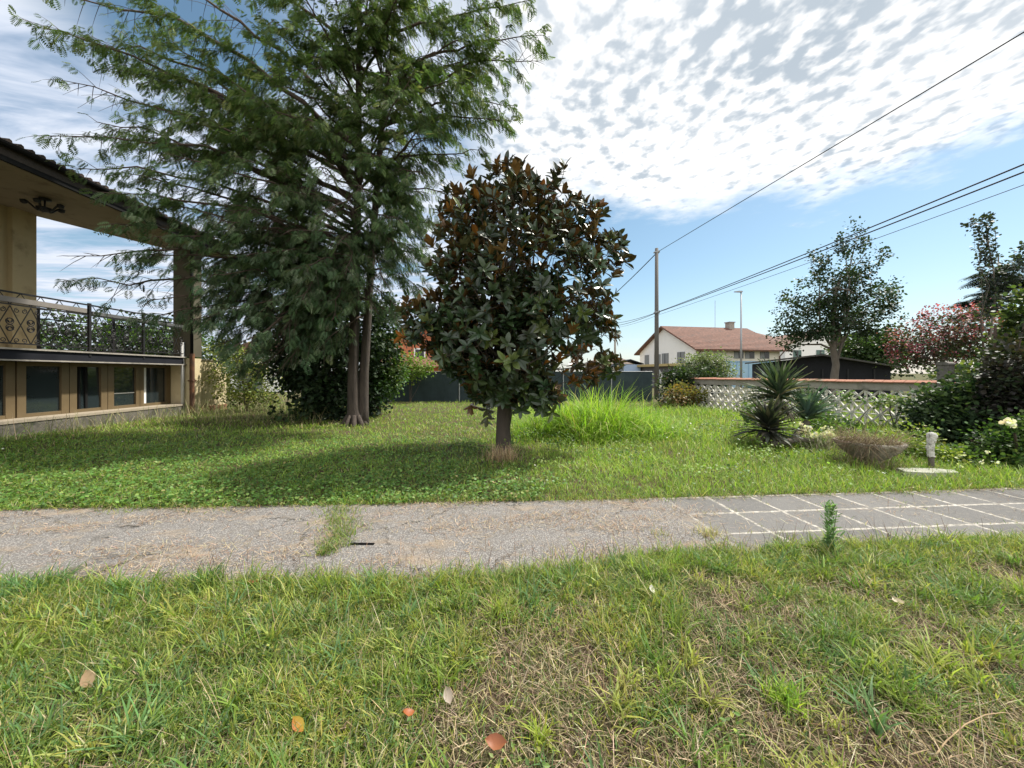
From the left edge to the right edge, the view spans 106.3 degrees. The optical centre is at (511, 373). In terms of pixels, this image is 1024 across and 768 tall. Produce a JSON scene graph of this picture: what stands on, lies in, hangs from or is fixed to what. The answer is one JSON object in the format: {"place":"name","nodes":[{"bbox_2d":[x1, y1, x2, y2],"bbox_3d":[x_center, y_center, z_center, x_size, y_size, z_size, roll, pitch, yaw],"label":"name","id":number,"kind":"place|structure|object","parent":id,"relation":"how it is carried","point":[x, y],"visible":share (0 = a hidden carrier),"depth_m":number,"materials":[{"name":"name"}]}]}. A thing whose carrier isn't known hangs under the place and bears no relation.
{"place":"outdoors","nodes":[
{"label":"outdoors","id":0,"kind":"place"},
{"bbox_2d":[0,397,339,441],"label":"tall dry grass","id":1,"kind":"structure","parent":0,"point":[223,413],"depth_m":11.49,"materials":[{"name":"plant"}]},
{"bbox_2d":[230,339,309,391],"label":"white garage","id":2,"kind":"structure","parent":0,"point":[271,388],"depth_m":31.00,"materials":[{"name":"paint"}]},
{"bbox_2d":[237,368,262,391],"bbox_3d":[-21.133,0.350,30.969,2.000,2.300,0.057,0,0,0],"label":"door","id":3,"kind":"structure","parent":2,"relation":"in","point":[262,368],"depth_m":30.94,"materials":[{"name":"grey"}]},
{"bbox_2d":[381,327,441,370],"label":"orange house","id":4,"kind":"structure","parent":0,"point":[422,354],"depth_m":40.00,"materials":[{"name":"paint"}]},
{"bbox_2d":[414,348,425,356],"bbox_3d":[-9.600,-1.850,39.939,1.200,1.500,0.117,0,0,0],"label":"window","id":5,"kind":"structure","parent":4,"relation":"in","point":[422,354],"depth_m":39.88,"materials":[{"name":"white paint"}]},
{"bbox_2d":[0,488,1023,587],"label":"garden path","id":6,"kind":"structure","parent":0,"point":[976,508],"depth_m":3.68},
{"bbox_2d":[304,503,373,556],"bbox_3d":[-1.631,1.436,3.765,0.724,0.104,1.369,0,0,-24],"label":"weed strip","id":7,"kind":"object","parent":6,"relation":"on","point":[321,550],"visible":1,"depth_m":3.57,"materials":[{"name":"green plant"}]},
{"bbox_2d":[350,543,374,544],"bbox_3d":[-1.306,1.480,3.333,0.220,0.012,0.018,0,0,0],"label":"metal strip","id":8,"kind":"object","parent":6,"relation":"on","point":[362,543],"visible":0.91,"depth_m":3.33,"materials":[{"name":"black paint"}]},
{"bbox_2d":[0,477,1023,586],"bbox_3d":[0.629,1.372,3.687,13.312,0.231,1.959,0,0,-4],"label":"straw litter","id":9,"kind":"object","parent":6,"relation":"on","point":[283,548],"visible":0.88,"depth_m":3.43,"materials":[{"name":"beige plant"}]},
{"bbox_2d":[688,520,727,542],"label":"grass tuft","id":10,"kind":"object","parent":6,"relation":"on","point":[709,532],"visible":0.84,"depth_m":3.53,"materials":[{"name":"beige plant"}]},
{"bbox_2d":[0,374,1023,767],"bbox_3d":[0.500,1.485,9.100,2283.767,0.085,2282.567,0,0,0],"label":"ground","id":11,"kind":"structure","parent":0,"point":[612,660],"depth_m":2.09,"materials":[{"name":"green plant"}]},
{"bbox_2d":[0,554,110,606],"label":"grass tuft","id":12,"kind":"object","parent":11,"relation":"on","point":[31,583],"visible":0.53,"depth_m":2.60,"materials":[{"name":"green plant"}]},
{"bbox_2d":[79,670,95,687],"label":"fallen leaf","id":13,"kind":"object","parent":11,"relation":"on","point":[88,675],"visible":0.96,"depth_m":1.79,"materials":[{"name":"beige plant"}]},
{"bbox_2d":[0,137,225,438],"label":"villa","id":14,"kind":"object","parent":11,"relation":"on","point":[42,385],"visible":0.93,"depth_m":10.66,"materials":[{"name":"beige paint"}]},
{"bbox_2d":[0,361,14,419],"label":"window","id":15,"kind":"structure","parent":14,"relation":"in","point":[7,368],"depth_m":9.18,"materials":[{"name":"beige wood"}]},
{"bbox_2d":[15,361,68,417],"bbox_3d":[-12.143,0.405,9.935,0.095,1.390,1.140,0,0,-2],"label":"window","id":16,"kind":"structure","parent":14,"relation":"in","point":[41,388],"depth_m":9.89,"materials":[{"name":"beige wood"}]},
{"bbox_2d":[19,197,65,213],"bbox_3d":[-12.155,-4.365,10.021,0.793,0.350,0.776,0,0,0],"label":"ceiling lamp","id":17,"kind":"object","parent":14,"relation":"hanging from","point":[41,208],"visible":1,"depth_m":9.95,"materials":[{"name":"metal"}]},
{"bbox_2d":[69,363,106,412],"bbox_3d":[-12.189,0.405,11.034,0.095,1.390,1.020,0,0,-2],"label":"window","id":18,"kind":"structure","parent":14,"relation":"in","point":[87,381],"depth_m":10.99,"materials":[{"name":"beige wood"}]},
{"bbox_2d":[107,363,140,409],"bbox_3d":[-12.234,0.405,12.103,0.095,1.390,1.080,0,0,-2],"label":"window","id":19,"kind":"structure","parent":14,"relation":"in","point":[123,389],"depth_m":12.10,"materials":[{"name":"brown wood"}]},
{"bbox_2d":[139,364,170,406],"bbox_3d":[-12.279,0.405,13.172,0.095,1.390,1.220,0,0,-2],"label":"window","id":20,"kind":"structure","parent":14,"relation":"in","point":[155,384],"depth_m":13.24,"materials":[{"name":"brown wood"}]},
{"bbox_2d":[51,675,194,760],"bbox_3d":[-1.523,1.385,1.580,0.432,0.188,0.397,0,0,0],"label":"grass tuft","id":21,"kind":"object","parent":11,"relation":"on","point":[129,720],"visible":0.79,"depth_m":1.55,"materials":[{"name":"green plant"}]},
{"bbox_2d":[40,303,240,358],"bbox_3d":[-18.255,-0.848,17.523,11.368,4.808,4.420,0,0,0],"label":"laurel hedge","id":22,"kind":"object","parent":11,"relation":"on","point":[45,328],"visible":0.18,"depth_m":16.91,"materials":[{"name":"green plant"}]},
{"bbox_2d":[173,560,237,595],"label":"grass tuft","id":23,"kind":"object","parent":11,"relation":"on","point":[211,571],"visible":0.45,"depth_m":2.73,"materials":[{"name":"green plant"}]},
{"bbox_2d":[201,359,226,411],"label":"wall","id":24,"kind":"structure","parent":11,"relation":"on","point":[206,395],"depth_m":15.05,"materials":[{"name":"beige paint"}]},
{"bbox_2d":[202,341,285,411],"bbox_3d":[-10.585,-0.010,15.287,2.872,3.141,2.581,0,0,31],"label":"tangled shrub","id":25,"kind":"object","parent":11,"relation":"on","point":[247,396],"visible":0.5,"depth_m":14.95,"materials":[{"name":"green plant"}]},
{"bbox_2d":[8,0,555,427],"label":"feathery conifer","id":26,"kind":"object","parent":11,"relation":"on","point":[305,267],"visible":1,"depth_m":9.39,"materials":[{"name":"green plant"}]},
{"bbox_2d":[292,716,304,731],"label":"fallen leaf","id":27,"kind":"object","parent":11,"relation":"on","point":[299,719],"visible":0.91,"depth_m":1.57,"materials":[{"name":"plant"}]},
{"bbox_2d":[237,284,417,423],"bbox_3d":[-5.982,-0.904,12.785,5.490,5.015,5.059,0,0,0],"label":"laurel bush","id":28,"kind":"object","parent":11,"relation":"on","point":[320,393],"visible":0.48,"depth_m":12.05,"materials":[{"name":"green plant"}]},
{"bbox_2d":[304,560,358,595],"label":"grass tuft","id":29,"kind":"object","parent":11,"relation":"on","point":[327,573],"visible":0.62,"depth_m":2.61,"materials":[{"name":"green plant"}]},
{"bbox_2d":[343,314,413,414],"bbox_3d":[-4.623,-0.364,13.592,2.343,3.848,2.228,0,0,0],"label":"leafy bush","id":30,"kind":"object","parent":11,"relation":"on","point":[392,371],"visible":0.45,"depth_m":13.38,"materials":[{"name":"green plant"}]},
{"bbox_2d":[403,708,413,715],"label":"fallen leaf","id":31,"kind":"object","parent":11,"relation":"on","point":[408,711],"visible":1,"depth_m":1.62,"materials":[{"name":"orange plant"}]},
{"bbox_2d":[382,351,439,402],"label":"fence creeper","id":32,"kind":"object","parent":11,"relation":"on","point":[421,370],"visible":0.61,"depth_m":19.22,"materials":[{"name":"green plant"}]},
{"bbox_2d":[443,686,452,703],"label":"fallen leaf","id":33,"kind":"object","parent":11,"relation":"on","point":[448,696],"visible":0.91,"depth_m":1.70,"materials":[{"name":"beige plant"}]},
{"bbox_2d":[301,370,659,401],"bbox_3d":[-1.652,0.670,20.065,18.696,1.700,0.309,0,0,0],"label":"netted fence","id":34,"kind":"object","parent":11,"relation":"on","point":[437,387],"visible":0.29,"depth_m":20.00,"materials":[{"name":"metal"}]},
{"bbox_2d":[485,733,506,749],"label":"fallen leaf","id":35,"kind":"object","parent":11,"relation":"on","point":[495,741],"visible":1,"depth_m":1.49,"materials":[{"name":"orange plant"}]},
{"bbox_2d":[479,443,527,463],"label":"straw tuft","id":36,"kind":"object","parent":11,"relation":"on","point":[501,454],"visible":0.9,"depth_m":6.43,"materials":[{"name":"beige plant"}]},
{"bbox_2d":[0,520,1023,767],"bbox_3d":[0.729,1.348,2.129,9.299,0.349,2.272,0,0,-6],"label":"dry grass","id":37,"kind":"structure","parent":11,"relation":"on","point":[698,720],"depth_m":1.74,"materials":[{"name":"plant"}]},
{"bbox_2d":[0,398,1023,510],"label":"back lawn grass","id":38,"kind":"structure","parent":11,"relation":"on","point":[1003,473],"depth_m":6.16,"materials":[{"name":"green plant"}]},
{"bbox_2d":[769,437,816,446],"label":"rocks","id":39,"kind":"object","parent":38,"relation":"on","point":[791,441],"visible":0.62,"depth_m":7.34,"materials":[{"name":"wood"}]},
{"bbox_2d":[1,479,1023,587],"bbox_3d":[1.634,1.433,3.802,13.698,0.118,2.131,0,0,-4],"label":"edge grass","id":40,"kind":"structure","parent":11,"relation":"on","point":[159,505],"depth_m":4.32,"materials":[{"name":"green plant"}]},
{"bbox_2d":[393,150,636,452],"bbox_3d":[0.048,-1.230,7.253,4.525,5.659,3.459,0,0,0],"label":"magnolia tree","id":41,"kind":"object","parent":11,"relation":"on","point":[469,328],"visible":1,"depth_m":6.58,"materials":[{"name":"green plant"}]},
{"bbox_2d":[511,709,560,754],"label":"grass tuft","id":42,"kind":"object","parent":11,"relation":"on","point":[536,731],"visible":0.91,"depth_m":1.56,"materials":[{"name":"green plant"}]},
{"bbox_2d":[510,381,696,443],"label":"reeds","id":43,"kind":"object","parent":11,"relation":"on","point":[586,419],"visible":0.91,"depth_m":8.73,"materials":[{"name":"green plant"}]},
{"bbox_2d":[614,320,616,370],"bbox_3d":[8.587,-1.493,32.000,0.240,6.187,0.200,0,0,0],"label":"utility pole","id":44,"kind":"object","parent":11,"relation":"on","point":[614,343],"visible":0.13,"depth_m":31.94,"materials":[{"name":"metal"}]},
{"bbox_2d":[611,359,643,370],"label":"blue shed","id":45,"kind":"structure","parent":11,"relation":"on","point":[631,367],"depth_m":44.00,"materials":[{"name":"blue metal"}]},
{"bbox_2d":[653,248,659,396],"bbox_3d":[9.040,-3.100,23.979,0.320,9.400,0.336,0,0,0],"label":"utility pole","id":46,"kind":"object","parent":11,"relation":"on","point":[656,347],"visible":0.89,"depth_m":23.90,"materials":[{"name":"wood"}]},
{"bbox_2d":[611,254,654,296],"bbox_3d":[9.070,-7.152,38.059,0.057,0.745,27.883,0,0,0],"label":"overhead cable","id":47,"kind":"object","parent":46,"relation":"attached to","point":[635,274],"visible":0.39,"depth_m":28.23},
{"bbox_2d":[616,185,1022,327],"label":"overhead cable","id":48,"kind":"object","parent":46,"relation":"attached to","point":[854,246],"visible":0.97,"depth_m":11.15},
{"bbox_2d":[619,164,1023,322],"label":"overhead cable","id":49,"kind":"object","parent":46,"relation":"attached to","point":[866,228],"visible":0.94,"depth_m":9.62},
{"bbox_2d":[621,171,1023,324],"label":"overhead cable","id":50,"kind":"object","parent":46,"relation":"attached to","point":[865,233],"visible":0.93,"depth_m":9.65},
{"bbox_2d":[661,32,1023,249],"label":"overhead cable","id":51,"kind":"object","parent":46,"relation":"attached to","point":[869,124],"visible":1,"depth_m":11.66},
{"bbox_2d":[488,402,862,441],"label":"meadow grass","id":52,"kind":"structure","parent":11,"relation":"on","point":[671,413],"depth_m":10.63,"materials":[{"name":"green plant"}]},
{"bbox_2d":[492,412,866,482],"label":"meadow weeds","id":53,"kind":"object","parent":11,"relation":"on","point":[652,465],"visible":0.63,"depth_m":6.67,"materials":[{"name":"green plant"}]},
{"bbox_2d":[659,378,710,407],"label":"rusty bush","id":54,"kind":"object","parent":11,"relation":"on","point":[684,398],"visible":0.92,"depth_m":16.05,"materials":[{"name":"brown plant"}]},
{"bbox_2d":[651,543,723,573],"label":"grass tuft","id":55,"kind":"object","parent":11,"relation":"on","point":[675,559],"visible":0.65,"depth_m":2.97,"materials":[{"name":"green plant"}]},
{"bbox_2d":[651,361,732,405],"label":"wall creeper","id":56,"kind":"object","parent":11,"relation":"on","point":[684,374],"depth_m":17.10,"materials":[{"name":"green plant"}]},
{"bbox_2d":[617,322,790,387],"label":"white house","id":57,"kind":"structure","parent":11,"relation":"on","point":[676,342],"depth_m":40.68,"materials":[{"name":"paint"}]},
{"bbox_2d":[645,355,648,363],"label":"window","id":58,"kind":"structure","parent":57,"relation":"in","point":[646,356],"depth_m":46.57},
{"bbox_2d":[662,353,668,363],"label":"window","id":59,"kind":"structure","parent":57,"relation":"in","point":[665,356],"depth_m":42.86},
{"bbox_2d":[677,352,684,362],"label":"window","id":60,"kind":"structure","parent":57,"relation":"in","point":[679,354],"depth_m":40.11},
{"bbox_2d":[734,351,743,358],"bbox_3d":[23.007,-1.840,38.934,1.100,0.720,0.064,0,0,-12],"label":"window","id":61,"kind":"structure","parent":57,"relation":"in","point":[736,353],"depth_m":38.90,"materials":[{"name":"white glass"}]},
{"bbox_2d":[724,361,774,387],"bbox_3d":[24.386,0.140,39.192,6.200,2.720,0.117,0,0,-12],"label":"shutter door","id":62,"kind":"structure","parent":57,"relation":"in","point":[747,368],"depth_m":38.99,"materials":[{"name":"blue metal"}]},
{"bbox_2d":[745,352,754,358],"bbox_3d":[24.280,-1.840,39.196,1.100,0.720,0.064,0,0,-12],"label":"window","id":63,"kind":"structure","parent":57,"relation":"in","point":[748,355],"depth_m":39.18,"materials":[{"name":"white glass"}]},
{"bbox_2d":[760,352,768,358],"bbox_3d":[26.048,-1.840,39.567,1.100,0.720,0.064,0,0,-12],"label":"window","id":64,"kind":"structure","parent":57,"relation":"in","point":[765,355],"depth_m":39.54,"materials":[{"name":"grey glass"}]},
{"bbox_2d":[674,346,744,377],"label":"olive bush","id":65,"kind":"object","parent":11,"relation":"on","point":[710,361],"visible":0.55,"depth_m":32.32,"materials":[{"name":"green plant"}]},
{"bbox_2d":[734,291,742,388],"bbox_3d":[21.805,-3.211,37.000,0.758,9.422,0.260,0,0,0],"label":"street lamp","id":66,"kind":"object","parent":11,"relation":"on","point":[740,292],"visible":0.86,"depth_m":36.94,"materials":[{"name":"metal"}]},
{"bbox_2d":[731,393,808,449],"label":"yucca","id":67,"kind":"object","parent":11,"relation":"on","point":[766,417],"visible":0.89,"depth_m":7.51,"materials":[{"name":"green plant"}]},
{"bbox_2d":[738,357,819,427],"bbox_3d":[5.818,0.607,8.479,1.535,1.944,1.500,0,0,43],"label":"yucca","id":68,"kind":"object","parent":11,"relation":"on","point":[777,382],"visible":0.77,"depth_m":8.31,"materials":[{"name":"green plant"}]},
{"bbox_2d":[750,668,830,722],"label":"grass tuft","id":69,"kind":"object","parent":11,"relation":"on","point":[788,703],"visible":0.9,"depth_m":1.71,"materials":[{"name":"green plant"}]},
{"bbox_2d":[732,399,882,434],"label":"bramble","id":70,"kind":"object","parent":11,"relation":"on","point":[823,423],"visible":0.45,"depth_m":9.23,"materials":[{"name":"green plant"}]},
{"bbox_2d":[661,377,966,426],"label":"garden wall","id":71,"kind":"structure","parent":11,"relation":"on","point":[894,386],"depth_m":11.74,"materials":[{"name":"concrete"}]},
{"bbox_2d":[836,390,915,424],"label":"wall ivy","id":72,"kind":"object","parent":71,"relation":"attached to","point":[892,403],"depth_m":10.25,"materials":[{"name":"green plant"}]},
{"bbox_2d":[790,421,838,452],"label":"flowering plant","id":73,"kind":"object","parent":11,"relation":"on","point":[819,438],"visible":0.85,"depth_m":7.27,"materials":[{"name":"white plant"}]},
{"bbox_2d":[783,384,848,436],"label":"yucca","id":74,"kind":"object","parent":11,"relation":"on","point":[813,410],"visible":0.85,"depth_m":8.07,"materials":[{"name":"green plant"}]},
{"bbox_2d":[745,354,900,401],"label":"black shed","id":75,"kind":"structure","parent":11,"relation":"on","point":[819,366],"depth_m":20.66,"materials":[{"name":"grey wood"}]},
{"bbox_2d":[820,499,845,549],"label":"tall weed","id":76,"kind":"object","parent":11,"relation":"on","point":[830,511],"visible":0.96,"depth_m":3.15,"materials":[{"name":"green plant"}]},
{"bbox_2d":[762,216,909,405],"bbox_3d":[14.576,-2.743,17.353,6.339,8.647,3.579,0,0,0],"label":"lopped tree","id":77,"kind":"object","parent":11,"relation":"on","point":[845,304],"visible":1,"depth_m":17.01,"materials":[{"name":"green plant"}]},
{"bbox_2d":[821,320,923,379],"bbox_3d":[28.047,-1.263,29.947,6.203,5.677,6.141,0,0,-41],"label":"round evergreen","id":78,"kind":"object","parent":11,"relation":"on","point":[870,349],"visible":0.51,"depth_m":29.03,"materials":[{"name":"green plant"}]},
{"bbox_2d":[817,421,933,474],"bbox_3d":[5.774,1.129,6.197,1.743,0.781,1.880,0,0,0],"label":"shrub","id":79,"kind":"object","parent":11,"relation":"on","point":[861,447],"visible":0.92,"depth_m":5.97,"materials":[{"name":"plant"}]},
{"bbox_2d":[892,596,904,603],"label":"fallen leaf","id":80,"kind":"object","parent":11,"relation":"on","point":[898,600],"visible":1,"depth_m":2.40,"materials":[{"name":"beige plant"}]},
{"bbox_2d":[867,671,947,722],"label":"grass tuft","id":81,"kind":"object","parent":11,"relation":"on","point":[906,700],"visible":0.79,"depth_m":1.69,"materials":[{"name":"green plant"}]},
{"bbox_2d":[896,468,958,479],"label":"stone slab","id":82,"kind":"structure","parent":11,"relation":"on","point":[926,471],"depth_m":5.50,"materials":[{"name":"white stone"}]},
{"bbox_2d":[877,418,980,465],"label":"yellow weeds","id":83,"kind":"object","parent":11,"relation":"on","point":[921,450],"visible":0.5,"depth_m":6.55,"materials":[{"name":"green plant"}]},
{"bbox_2d":[925,432,937,467],"bbox_3d":[6.385,1.208,5.844,0.144,0.625,0.120,0,0,0],"label":"marker post","id":84,"kind":"object","parent":11,"relation":"on","point":[930,442],"visible":0.98,"depth_m":5.81,"materials":[{"name":"white plastic"}]},
{"bbox_2d":[875,298,1005,376],"bbox_3d":[16.333,-0.637,14.578,4.370,4.386,3.166,0,0,0],"label":"crape myrtle","id":85,"kind":"object","parent":11,"relation":"on","point":[951,345],"visible":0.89,"depth_m":14.26,"materials":[{"name":"pink plant"}]},
{"bbox_2d":[935,362,955,387],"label":"wall pillar","id":86,"kind":"structure","parent":11,"relation":"on","point":[945,367],"depth_m":9.47,"materials":[{"name":"grey concrete"}]},
{"bbox_2d":[879,364,1023,451],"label":"dark hedge shrub","id":87,"kind":"object","parent":11,"relation":"on","point":[946,402],"visible":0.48,"depth_m":7.46,"materials":[{"name":"green plant"}]},
{"bbox_2d":[914,283,1023,382],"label":"tree of heaven scrub","id":88,"kind":"object","parent":11,"relation":"on","point":[1013,319],"visible":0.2,"depth_m":9.17,"materials":[{"name":"green plant"}]},
{"bbox_2d":[933,712,1014,758],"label":"dry stalk","id":89,"kind":"object","parent":11,"relation":"on","point":[947,739],"visible":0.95,"depth_m":1.54,"materials":[{"name":"plant"}]},
{"bbox_2d":[925,407,1023,471],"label":"edge bush","id":90,"kind":"object","parent":11,"relation":"on","point":[1007,440],"visible":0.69,"depth_m":6.15,"materials":[{"name":"green plant"}]},
{"bbox_2d":[943,257,1023,359],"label":"cedar","id":91,"kind":"object","parent":11,"relation":"on","point":[970,285],"visible":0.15,"depth_m":15.82,"materials":[{"name":"green plant"}]},
{"bbox_2d":[960,211,1023,339],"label":"poplar","id":92,"kind":"object","parent":11,"relation":"on","point":[999,275],"visible":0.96,"depth_m":12.95,"materials":[{"name":"green plant"}]},
{"bbox_2d":[962,323,1023,437],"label":"purple leaved shrub","id":93,"kind":"object","parent":11,"relation":"on","point":[1001,380],"visible":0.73,"depth_m":6.99,"materials":[{"name":"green plant"}]},
{"bbox_2d":[0,0,1023,373],"label":"sky","id":94,"kind":"structure","parent":0,"point":[673,114],"materials":[{"name":"white"}]},
{"bbox_2d":[586,359,631,370],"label":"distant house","id":95,"kind":"structure","parent":0,"point":[617,365],"depth_m":62.00,"materials":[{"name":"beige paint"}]},
{"bbox_2d":[642,522,669,537],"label":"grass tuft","id":96,"kind":"object","parent":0,"point":[651,529],"visible":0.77,"depth_m":3.56,"materials":[{"name":"beige plant"}]},
{"bbox_2d":[768,332,853,360],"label":"shuttered house","id":97,"kind":"structure","parent":0,"point":[813,349],"depth_m":51.73,"materials":[{"name":"white paint"}]},
{"bbox_2d":[793,350,800,356],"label":"window","id":98,"kind":"structure","parent":97,"relation":"in","point":[798,353],"depth_m":51.75,"materials":[{"name":"grey glass"}]},
{"bbox_2d":[816,350,824,354],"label":"window","id":99,"kind":"structure","parent":97,"relation":"in","point":[817,351],"depth_m":51.48,"materials":[{"name":"grey glass"}]}
]}

